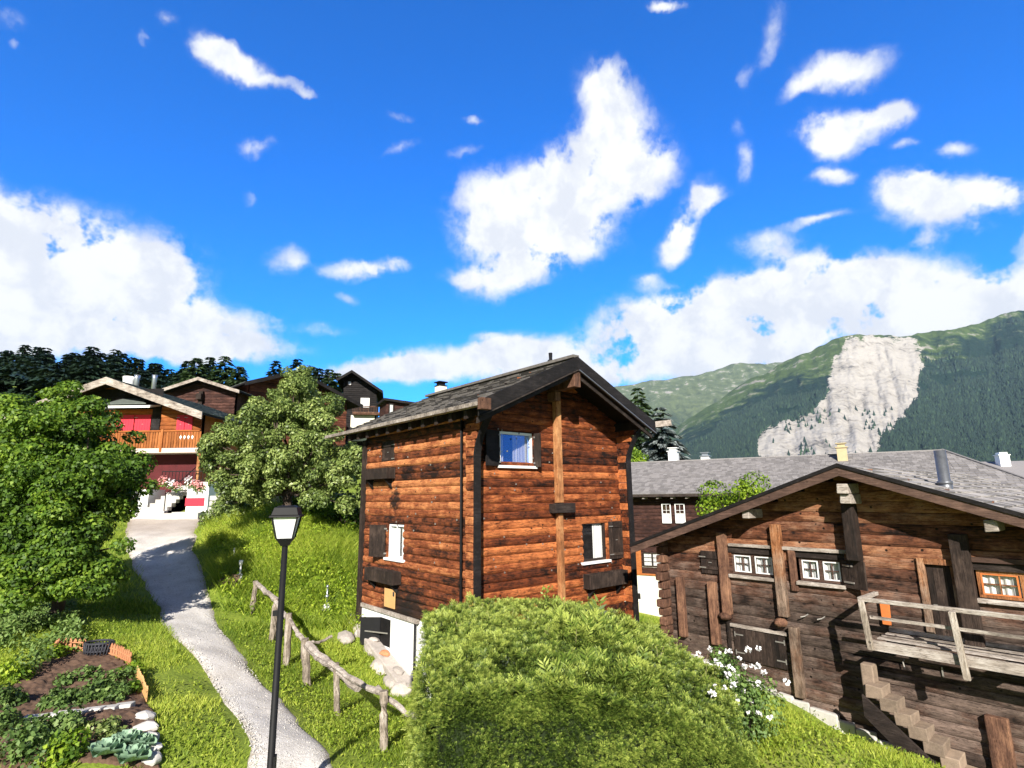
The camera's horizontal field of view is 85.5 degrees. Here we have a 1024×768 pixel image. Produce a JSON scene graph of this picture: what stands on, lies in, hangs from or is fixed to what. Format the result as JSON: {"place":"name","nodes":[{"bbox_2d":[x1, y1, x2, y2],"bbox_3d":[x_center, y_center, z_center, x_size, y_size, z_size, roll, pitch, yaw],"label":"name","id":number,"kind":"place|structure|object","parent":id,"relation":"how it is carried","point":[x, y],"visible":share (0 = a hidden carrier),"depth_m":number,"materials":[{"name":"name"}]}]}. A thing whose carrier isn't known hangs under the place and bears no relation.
{"place":"outdoors","nodes":[
{"label":"outdoors","id":0,"kind":"place"},
{"bbox_2d":[124,516,332,767],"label":"gravel path","id":1,"kind":"structure","parent":0,"point":[172,541],"depth_m":13.24,"materials":[{"name":"grey gravel"}]},
{"bbox_2d":[0,386,950,767],"bbox_3d":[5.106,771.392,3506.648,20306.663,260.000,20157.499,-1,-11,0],"label":"ground","id":2,"kind":"structure","parent":0,"point":[238,730],"depth_m":10.20,"materials":[{"name":"green plant"}]},
{"bbox_2d":[0,372,29,393],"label":"forest spruce","id":3,"kind":"object","parent":2,"relation":"on","point":[8,376],"visible":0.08,"depth_m":42.52,"materials":[{"name":"green plant"}]},
{"bbox_2d":[8,345,31,363],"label":"forest spruce","id":4,"kind":"object","parent":2,"relation":"on","point":[23,351],"visible":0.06,"depth_m":115.61,"materials":[{"name":"green plant"}]},
{"bbox_2d":[6,377,36,394],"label":"forest spruce","id":5,"kind":"object","parent":2,"relation":"on","point":[19,386],"visible":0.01,"depth_m":42.61,"materials":[{"name":"green plant"}]},
{"bbox_2d":[4,639,54,677],"bbox_3d":[-8.549,4.944,9.897,0.676,0.622,0.859,-1,-11,0],"label":"garden plant","id":6,"kind":"object","parent":2,"relation":"on","point":[35,654],"visible":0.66,"depth_m":9.87,"materials":[{"name":"green plant"}]},
{"bbox_2d":[22,376,60,401],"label":"forest spruce","id":7,"kind":"object","parent":2,"relation":"on","point":[40,380],"depth_m":42.47,"materials":[{"name":"green plant"}]},
{"bbox_2d":[0,593,88,652],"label":"weeds","id":8,"kind":"object","parent":2,"relation":"on","point":[11,623],"visible":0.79,"depth_m":11.84,"materials":[{"name":"green plant"}]},
{"bbox_2d":[34,368,56,385],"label":"forest spruce","id":9,"kind":"object","parent":2,"relation":"on","point":[46,371],"visible":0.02,"depth_m":58.78,"materials":[{"name":"green plant"}]},
{"bbox_2d":[46,369,71,393],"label":"forest spruce","id":10,"kind":"object","parent":2,"relation":"on","point":[59,374],"visible":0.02,"depth_m":58.60,"materials":[{"name":"green plant"}]},
{"bbox_2d":[65,364,89,384],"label":"forest spruce","id":11,"kind":"object","parent":2,"relation":"on","point":[72,372],"visible":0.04,"depth_m":61.59,"materials":[{"name":"green plant"}]},
{"bbox_2d":[0,651,159,767],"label":"garden soil","id":12,"kind":"structure","parent":2,"relation":"on","point":[37,687],"depth_m":8.71,"materials":[{"name":"brown soil"}]},
{"bbox_2d":[0,704,24,733],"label":"garden plant","id":13,"kind":"object","parent":12,"relation":"on","point":[9,715],"visible":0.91,"depth_m":7.61,"materials":[{"name":"green plant"}]},
{"bbox_2d":[0,682,29,706],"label":"garden plant","id":14,"kind":"object","parent":12,"relation":"on","point":[8,696],"visible":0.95,"depth_m":8.33,"materials":[{"name":"green plant"}]},
{"bbox_2d":[0,658,35,683],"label":"garden plant","id":15,"kind":"object","parent":12,"relation":"on","point":[7,669],"visible":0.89,"depth_m":9.30,"materials":[{"name":"green plant"}]},
{"bbox_2d":[0,714,55,751],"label":"garden plant","id":16,"kind":"object","parent":12,"relation":"on","point":[16,729],"visible":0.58,"depth_m":7.23,"materials":[{"name":"green plant"}]},
{"bbox_2d":[0,721,64,767],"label":"garden plant","id":17,"kind":"object","parent":12,"relation":"on","point":[22,750],"visible":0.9,"depth_m":6.96,"materials":[{"name":"green plant"}]},
{"bbox_2d":[35,693,55,711],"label":"potato plant","id":18,"kind":"object","parent":12,"relation":"on","point":[44,705],"visible":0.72,"depth_m":8.35,"materials":[{"name":"green plant"}]},
{"bbox_2d":[21,700,83,743],"bbox_3d":[-6.282,4.627,7.577,0.623,0.482,0.701,5,-13,-27],"label":"garden plant","id":19,"kind":"object","parent":12,"relation":"on","point":[60,715],"visible":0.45,"depth_m":7.67,"materials":[{"name":"green plant"}]},
{"bbox_2d":[40,691,70,703],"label":"potato plant","id":20,"kind":"object","parent":12,"relation":"on","point":[59,696],"visible":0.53,"depth_m":8.48,"materials":[{"name":"green plant"}]},
{"bbox_2d":[26,728,86,767],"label":"garden plant","id":21,"kind":"object","parent":12,"relation":"on","point":[73,753],"visible":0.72,"depth_m":7.00,"materials":[{"name":"green plant"}]},
{"bbox_2d":[42,643,72,658],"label":"garden plant","id":22,"kind":"object","parent":12,"relation":"on","point":[59,650],"visible":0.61,"depth_m":10.53,"materials":[{"name":"green plant"}]},
{"bbox_2d":[37,726,92,767],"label":"garden plant","id":23,"kind":"object","parent":12,"relation":"on","point":[86,734],"visible":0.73,"depth_m":7.03,"materials":[{"name":"green plant"}]},
{"bbox_2d":[52,670,77,685],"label":"garden plant","id":24,"kind":"object","parent":12,"relation":"on","point":[65,679],"visible":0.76,"depth_m":9.39,"materials":[{"name":"green plant"}]},
{"bbox_2d":[51,711,88,733],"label":"garden plant","id":25,"kind":"object","parent":12,"relation":"on","point":[72,721],"visible":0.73,"depth_m":7.54,"materials":[{"name":"green plant"}]},
{"bbox_2d":[54,637,86,651],"bbox_3d":[-8.735,5.163,10.874,0.355,0.338,0.524,-9,-14,34],"label":"picket edging","id":26,"kind":"object","parent":12,"relation":"on","point":[70,644],"visible":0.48,"depth_m":10.95,"materials":[{"name":"wood"}]},
{"bbox_2d":[68,683,92,701],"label":"potato plant","id":27,"kind":"object","parent":12,"relation":"on","point":[72,690],"visible":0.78,"depth_m":8.74,"materials":[{"name":"green plant"}]},
{"bbox_2d":[70,691,96,704],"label":"potato plant","id":28,"kind":"object","parent":12,"relation":"on","point":[84,700],"visible":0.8,"depth_m":8.66,"materials":[{"name":"green plant"}]},
{"bbox_2d":[74,664,104,680],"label":"garden plant","id":29,"kind":"object","parent":12,"relation":"on","point":[88,672],"visible":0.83,"depth_m":9.58,"materials":[{"name":"green plant"}]},
{"bbox_2d":[82,715,121,732],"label":"garden plant","id":30,"kind":"object","parent":12,"relation":"on","point":[89,723],"visible":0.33,"depth_m":7.70,"materials":[{"name":"green plant"}]},
{"bbox_2d":[88,736,125,756],"bbox_3d":[-5.230,4.694,7.139,0.436,0.175,0.408,-1,-11,0],"label":"cabbage","id":31,"kind":"object","parent":12,"relation":"on","point":[105,746],"visible":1,"depth_m":7.11,"materials":[{"name":"green plant"}]},
{"bbox_2d":[97,683,121,703],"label":"potato plant","id":32,"kind":"object","parent":12,"relation":"on","point":[106,693],"visible":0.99,"depth_m":8.76,"materials":[{"name":"green plant"}]},
{"bbox_2d":[94,668,125,682],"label":"garden plant","id":33,"kind":"object","parent":12,"relation":"on","point":[114,677],"visible":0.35,"depth_m":9.50,"materials":[{"name":"green plant"}]},
{"bbox_2d":[93,715,127,740],"bbox_3d":[-5.492,4.761,7.569,0.377,0.352,0.351,-1,-11,0],"label":"garden plant","id":34,"kind":"object","parent":12,"relation":"on","point":[108,731],"visible":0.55,"depth_m":7.56,"materials":[{"name":"green plant"}]},
{"bbox_2d":[96,665,138,680],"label":"garden plant","id":35,"kind":"object","parent":12,"relation":"on","point":[126,672],"visible":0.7,"depth_m":9.68,"materials":[{"name":"green plant"}]},
{"bbox_2d":[107,643,131,665],"bbox_3d":[-7.597,5.237,10.697,0.956,0.372,0.081,-7,-13,28],"label":"picket edging","id":36,"kind":"object","parent":12,"relation":"on","point":[117,651],"visible":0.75,"depth_m":10.69,"materials":[{"name":"wood"}]},
{"bbox_2d":[111,686,131,702],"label":"potato plant","id":37,"kind":"object","parent":12,"relation":"on","point":[126,691],"visible":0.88,"depth_m":8.91,"materials":[{"name":"green plant"}]},
{"bbox_2d":[109,728,145,747],"bbox_3d":[-5.155,4.752,7.409,0.436,0.175,0.409,-1,-11,0],"label":"cabbage","id":38,"kind":"object","parent":12,"relation":"on","point":[128,735],"visible":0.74,"depth_m":7.42,"materials":[{"name":"green plant"}]},
{"bbox_2d":[117,658,147,676],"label":"garden plant","id":39,"kind":"object","parent":12,"relation":"on","point":[143,669],"visible":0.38,"depth_m":9.93,"materials":[{"name":"green plant"}]},
{"bbox_2d":[114,743,151,763],"bbox_3d":[-4.919,4.801,7.174,0.436,0.175,0.408,-1,-11,0],"label":"cabbage","id":40,"kind":"object","parent":12,"relation":"on","point":[131,752],"visible":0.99,"depth_m":7.14,"materials":[{"name":"green plant"}]},
{"bbox_2d":[124,680,142,693],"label":"garden plant","id":41,"kind":"object","parent":12,"relation":"on","point":[134,685],"visible":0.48,"depth_m":9.19,"materials":[{"name":"green plant"}]},
{"bbox_2d":[135,666,147,702],"bbox_3d":[-6.319,5.124,9.430,0.031,0.382,1.132,9,-15,-40],"label":"picket edging","id":42,"kind":"object","parent":12,"relation":"on","point":[140,677],"visible":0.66,"depth_m":9.28,"materials":[{"name":"wood"}]},
{"bbox_2d":[131,733,156,746],"bbox_3d":[-4.969,4.811,7.442,0.346,0.150,0.323,-1,-11,0],"label":"cabbage","id":43,"kind":"object","parent":12,"relation":"on","point":[150,739],"visible":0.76,"depth_m":7.43,"materials":[{"name":"green plant"}]},
{"bbox_2d":[135,710,155,719],"bbox_3d":[-5.456,4.947,8.217,0.313,0.180,0.254,-1,-11,0],"label":"border stone","id":44,"kind":"object","parent":12,"relation":"on","point":[146,715],"visible":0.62,"depth_m":8.17,"materials":[{"name":"grey stone"}]},
{"bbox_2d":[133,720,158,730],"bbox_3d":[-5.271,4.943,7.956,0.306,0.180,0.259,9,-15,-39],"label":"border stone","id":45,"kind":"object","parent":12,"relation":"on","point":[148,725],"visible":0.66,"depth_m":7.91,"materials":[{"name":"grey stone"}]},
{"bbox_2d":[141,751,161,765],"bbox_3d":[-4.794,4.971,7.332,0.321,0.180,0.232,-1,-11,0],"label":"border stone","id":46,"kind":"object","parent":12,"relation":"on","point":[155,758],"visible":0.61,"depth_m":7.26,"materials":[{"name":"grey stone"}]},
{"bbox_2d":[0,379,160,615],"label":"broadleaf tree","id":47,"kind":"object","parent":2,"relation":"on","point":[71,487],"visible":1,"depth_m":12.53,"materials":[{"name":"green plant"}]},
{"bbox_2d":[73,365,100,384],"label":"forest spruce","id":48,"kind":"object","parent":2,"relation":"on","point":[94,376],"visible":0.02,"depth_m":61.63,"materials":[{"name":"green plant"}]},
{"bbox_2d":[81,346,101,359],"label":"forest spruce","id":49,"kind":"object","parent":2,"relation":"on","point":[90,352],"visible":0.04,"depth_m":115.59,"materials":[{"name":"green plant"}]},
{"bbox_2d":[83,639,114,655],"bbox_3d":[-8.134,5.225,10.892,0.558,0.309,0.403,-1,-11,0],"label":"garden basket","id":50,"kind":"object","parent":2,"relation":"on","point":[97,647],"visible":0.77,"depth_m":10.78,"materials":[{"name":"plastic"}]},
{"bbox_2d":[105,369,126,379],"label":"forest spruce","id":51,"kind":"object","parent":2,"relation":"on","point":[120,373],"visible":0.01,"depth_m":78.09,"materials":[{"name":"green plant"}]},
{"bbox_2d":[1,375,246,493],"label":"red shutter chalet","id":52,"kind":"object","parent":2,"relation":"on","point":[173,428],"visible":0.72,"depth_m":27.32,"materials":[{"name":"wood"}]},
{"bbox_2d":[150,409,161,433],"bbox_3d":[-17.779,1.867,27.643,0.418,1.221,0.025,-1,-11,0],"label":"open doorway","id":53,"kind":"structure","parent":52,"relation":"in","point":[156,415],"depth_m":27.65,"materials":[{"name":"brown wood"}]},
{"bbox_2d":[115,353,132,371],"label":"forest spruce","id":54,"kind":"object","parent":2,"relation":"on","point":[124,357],"visible":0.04,"depth_m":114.47,"materials":[{"name":"green plant"}]},
{"bbox_2d":[130,467,218,519],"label":"white terrace","id":55,"kind":"structure","parent":2,"relation":"on","point":[161,504],"depth_m":25.73,"materials":[{"name":"paint"}]},
{"bbox_2d":[165,361,196,386],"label":"skyline conifer","id":56,"kind":"object","parent":2,"relation":"on","point":[175,377],"visible":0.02,"depth_m":62.74,"materials":[{"name":"green plant"}]},
{"bbox_2d":[170,358,211,385],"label":"skyline conifer","id":57,"kind":"object","parent":2,"relation":"on","point":[200,369],"visible":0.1,"depth_m":61.27,"materials":[{"name":"green plant"}]},
{"bbox_2d":[203,357,218,380],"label":"skyline conifer","id":58,"kind":"object","parent":2,"relation":"on","point":[212,361],"visible":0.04,"depth_m":65.74,"materials":[{"name":"green plant"}]},
{"bbox_2d":[162,377,268,416],"bbox_3d":[-21.642,4.237,41.717,6.311,7.732,9.474,-1,-11,0],"label":"brown chalet","id":59,"kind":"object","parent":2,"relation":"on","point":[218,396],"visible":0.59,"depth_m":38.31,"materials":[{"name":"wood"}]},
{"bbox_2d":[205,356,237,384],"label":"skyline conifer","id":60,"kind":"object","parent":2,"relation":"on","point":[224,377],"visible":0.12,"depth_m":63.25,"materials":[{"name":"green plant"}]},
{"bbox_2d":[197,473,252,525],"bbox_3d":[-11.524,4.779,22.914,2.194,2.343,1.819,-1,-11,0],"label":"bank shrub","id":61,"kind":"object","parent":2,"relation":"on","point":[238,505],"visible":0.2,"depth_m":22.36,"materials":[{"name":"green plant"}]},
{"bbox_2d":[225,366,248,386],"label":"skyline conifer","id":62,"kind":"object","parent":2,"relation":"on","point":[240,376],"visible":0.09,"depth_m":61.21,"materials":[{"name":"green plant"}]},
{"bbox_2d":[264,360,283,375],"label":"skyline conifer","id":63,"kind":"object","parent":2,"relation":"on","point":[272,371],"visible":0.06,"depth_m":67.64,"materials":[{"name":"green plant"}]},
{"bbox_2d":[195,365,361,514],"bbox_3d":[-8.259,2.523,20.327,6.449,6.766,3.586,2,-12,-15],"label":"apple tree","id":64,"kind":"object","parent":2,"relation":"on","point":[269,465],"visible":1,"depth_m":19.82,"materials":[{"name":"green plant"}]},
{"bbox_2d":[197,498,367,634],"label":"tall grass","id":65,"kind":"structure","parent":2,"relation":"on","point":[266,573],"depth_m":17.98,"materials":[{"name":"green plant"}]},
{"bbox_2d":[208,493,358,514],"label":"dry stone wall","id":66,"kind":"structure","parent":2,"relation":"on","point":[212,498],"depth_m":23.46,"materials":[{"name":"grey stone"}]},
{"bbox_2d":[267,505,303,767],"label":"street lamp","id":67,"kind":"object","parent":2,"relation":"on","point":[286,519],"visible":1,"depth_m":6.90,"materials":[{"name":"black metal"}]},
{"bbox_2d":[232,370,362,447],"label":"house","id":68,"kind":"structure","parent":2,"relation":"on","point":[258,387],"depth_m":42.93,"materials":[{"name":"wood"}]},
{"bbox_2d":[0,508,660,671],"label":"grass","id":69,"kind":"structure","parent":2,"relation":"on","point":[655,620],"depth_m":15.41,"materials":[{"name":"green plant"}]},
{"bbox_2d":[321,369,341,390],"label":"skyline conifer","id":70,"kind":"object","parent":2,"relation":"on","point":[328,375],"visible":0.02,"depth_m":59.31,"materials":[{"name":"green plant"}]},
{"bbox_2d":[304,488,359,528],"bbox_3d":[-6.362,5.046,21.556,3.322,2.180,1.980,1,-12,-10],"label":"bank shrub","id":71,"kind":"object","parent":2,"relation":"on","point":[355,515],"visible":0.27,"depth_m":21.31,"materials":[{"name":"green plant"}]},
{"bbox_2d":[249,580,415,751],"bbox_3d":[-4.402,5.934,12.401,0.788,1.987,9.415,8,-14,-38],"label":"wooden fence","id":72,"kind":"object","parent":2,"relation":"on","point":[352,682],"visible":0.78,"depth_m":11.41,"materials":[{"name":"brown wood"}]},
{"bbox_2d":[337,630,354,643],"bbox_3d":[-4.557,6.941,15.153,0.453,0.260,0.614,-2,4,-39],"label":"stone","id":73,"kind":"object","parent":2,"relation":"on","point":[344,636],"visible":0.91,"depth_m":15.03,"materials":[{"name":"grey stone"}]},
{"bbox_2d":[336,370,383,447],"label":"tall dark chalet","id":74,"kind":"object","parent":2,"relation":"on","point":[367,394],"visible":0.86,"depth_m":52.02,"materials":[{"name":"brown wood"}]},
{"bbox_2d":[370,658,386,674],"bbox_3d":[-3.345,7.219,14.142,0.522,0.340,0.671,-2,4,-39],"label":"stone","id":75,"kind":"object","parent":2,"relation":"on","point":[375,665],"visible":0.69,"depth_m":13.98,"materials":[{"name":"grey stone"}]},
{"bbox_2d":[357,628,413,690],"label":"kerb slab","id":76,"kind":"structure","parent":2,"relation":"on","point":[390,662],"depth_m":14.07,"materials":[{"name":"stone"}]},
{"bbox_2d":[376,398,414,416],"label":"house","id":77,"kind":"structure","parent":2,"relation":"on","point":[387,405],"depth_m":40.83,"materials":[{"name":"brown wood"}]},
{"bbox_2d":[390,682,411,696],"bbox_3d":[-2.623,7.298,13.142,0.487,0.398,0.470,-8,-13,31],"label":"stone","id":78,"kind":"object","parent":2,"relation":"on","point":[401,688],"visible":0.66,"depth_m":13.02,"materials":[{"name":"beige stone"}]},
{"bbox_2d":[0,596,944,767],"bbox_3d":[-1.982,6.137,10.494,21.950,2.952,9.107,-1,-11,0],"label":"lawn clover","id":79,"kind":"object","parent":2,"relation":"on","point":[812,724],"visible":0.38,"depth_m":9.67,"materials":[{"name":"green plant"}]},
{"bbox_2d":[325,353,671,697],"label":"log house","id":80,"kind":"structure","parent":2,"relation":"on","point":[508,484],"depth_m":14.40,"materials":[{"name":"brown wood"}]},
{"bbox_2d":[383,524,404,562],"bbox_3d":[-3.097,4.285,14.968,0.270,0.940,1.050,9,-15,-39],"label":"window","id":81,"kind":"structure","parent":80,"relation":"in","point":[396,539],"depth_m":15.08,"materials":[{"name":"white paint"}]},
{"bbox_2d":[498,431,537,468],"bbox_3d":[0.083,1.671,13.946,1.260,0.900,0.260,9,-15,-39],"label":"window","id":82,"kind":"structure","parent":80,"relation":"in","point":[519,450],"depth_m":14.03,"materials":[{"name":"blue glass"}]},
{"bbox_2d":[581,523,611,564],"bbox_3d":[2.233,4.348,15.227,1.140,1.100,0.270,9,-15,-39],"label":"window","id":83,"kind":"structure","parent":80,"relation":"in","point":[594,544],"depth_m":15.35,"materials":[{"name":"white wood"}]},
{"bbox_2d":[399,585,758,767],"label":"hedge","id":84,"kind":"object","parent":2,"relation":"on","point":[556,682],"visible":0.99,"depth_m":7.56,"materials":[{"name":"green broad leaves"}]},
{"bbox_2d":[631,447,648,461],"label":"round bush","id":85,"kind":"object","parent":2,"relation":"on","point":[636,456],"visible":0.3,"depth_m":47.52,"materials":[{"name":"green plant"}]},
{"bbox_2d":[618,388,666,460],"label":"dark spruce","id":86,"kind":"object","parent":2,"relation":"on","point":[640,439],"visible":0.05,"depth_m":58.25,"materials":[{"name":"green plant"}]},
{"bbox_2d":[639,407,690,461],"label":"silver fir","id":87,"kind":"object","parent":2,"relation":"on","point":[656,449],"visible":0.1,"depth_m":51.23,"materials":[{"name":"green plant"}]},
{"bbox_2d":[678,644,734,680],"bbox_3d":[3.684,5.693,10.463,1.256,1.439,1.509,-7,-13,29],"label":"rose bush","id":88,"kind":"object","parent":2,"relation":"on","point":[720,655],"visible":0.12,"depth_m":10.72,"materials":[{"name":"green plant"}]},
{"bbox_2d":[694,470,770,515],"bbox_3d":[8.243,4.424,20.628,2.876,2.354,1.698,-1,-11,0],"label":"climbing bush","id":89,"kind":"object","parent":2,"relation":"on","point":[744,488],"visible":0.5,"depth_m":20.42,"materials":[{"name":"green plant"}]},
{"bbox_2d":[707,645,790,752],"bbox_3d":[3.550,4.976,8.548,1.354,1.760,1.113,-1,-11,0],"label":"rose bush","id":90,"kind":"object","parent":2,"relation":"on","point":[754,706],"visible":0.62,"depth_m":8.54,"materials":[{"name":"green plant"}]},
{"bbox_2d":[619,443,1023,616],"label":"long grey roof house","id":91,"kind":"structure","parent":2,"relation":"on","point":[665,495],"depth_m":35.01,"materials":[{"name":"pale slate tile"},{"name":"dark brown wood"},{"name":"white plaster"}]},
{"bbox_2d":[642,552,659,567],"bbox_3d":[8.920,11.160,35.111,1.357,0.917,0.183,-7,-13,29],"label":"window","id":92,"kind":"structure","parent":91,"relation":"in","point":[649,558],"depth_m":35.16,"materials":[{"name":"white wood"}]},
{"bbox_2d":[661,504,671,522],"bbox_3d":[9.809,8.210,35.142,0.566,1.209,0.098,-7,-13,29],"label":"window","id":93,"kind":"structure","parent":91,"relation":"in","point":[666,517],"depth_m":35.11,"materials":[{"name":"white paint"}]},
{"bbox_2d":[674,504,685,522],"bbox_3d":[10.557,8.120,34.760,0.605,1.195,0.153,-7,-13,29],"label":"window","id":94,"kind":"structure","parent":91,"relation":"in","point":[679,517],"depth_m":34.71,"materials":[{"name":"white paint"}]},
{"bbox_2d":[629,450,1023,767],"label":"old barn","id":95,"kind":"structure","parent":2,"relation":"on","point":[881,604],"depth_m":10.43,"materials":[{"name":"brown wood"}]},
{"bbox_2d":[727,547,774,581],"bbox_3d":[5.334,3.973,12.258,0.279,0.656,1.080,9,-15,-40],"label":"window","id":96,"kind":"structure","parent":95,"relation":"in","point":[746,561],"depth_m":12.24,"materials":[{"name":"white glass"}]},
{"bbox_2d":[795,551,846,589],"bbox_3d":[6.253,3.750,11.212,0.284,0.654,0.940,9,-15,-40],"label":"window","id":97,"kind":"structure","parent":95,"relation":"in","point":[816,567],"depth_m":11.20,"materials":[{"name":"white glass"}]},
{"bbox_2d":[926,565,958,635],"bbox_3d":[7.533,3.812,9.664,0.100,1.220,0.369,9,-15,-40],"label":"door","id":98,"kind":"structure","parent":95,"relation":"in","point":[939,577],"depth_m":9.71,"materials":[{"name":"brown wood"}]},
{"bbox_2d":[972,562,1023,607],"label":"window","id":99,"kind":"structure","parent":95,"relation":"in","point":[996,581],"depth_m":9.15,"materials":[{"name":"orange wood"}]},
{"bbox_2d":[983,452,1023,475],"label":"grey roof house","id":100,"kind":"structure","parent":2,"relation":"on","point":[1002,461],"depth_m":45.10,"materials":[{"name":"stone"}]},
{"bbox_2d":[0,0,1023,416],"label":"sky","id":101,"kind":"structure","parent":0,"point":[406,196],"materials":[{"name":"blue"}]},
{"bbox_2d":[615,362,782,432],"bbox_3d":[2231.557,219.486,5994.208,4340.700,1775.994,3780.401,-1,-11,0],"label":"mountain","id":102,"kind":"structure","parent":0,"point":[681,399],"depth_m":6535.60,"materials":[{"name":"green plant"}]},
{"bbox_2d":[635,310,1023,456],"bbox_3d":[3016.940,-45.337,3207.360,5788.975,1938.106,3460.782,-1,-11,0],"label":"mountain","id":103,"kind":"structure","parent":0,"point":[878,374],"depth_m":3414.58,"materials":[{"name":"grey stone"}]},
{"bbox_2d":[667,317,1023,461],"bbox_3d":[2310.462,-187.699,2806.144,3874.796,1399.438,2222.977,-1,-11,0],"label":"mountain forest","id":104,"kind":"object","parent":103,"relation":"on","point":[983,430],"visible":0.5,"depth_m":2702.15,"materials":[{"name":"green plant"}]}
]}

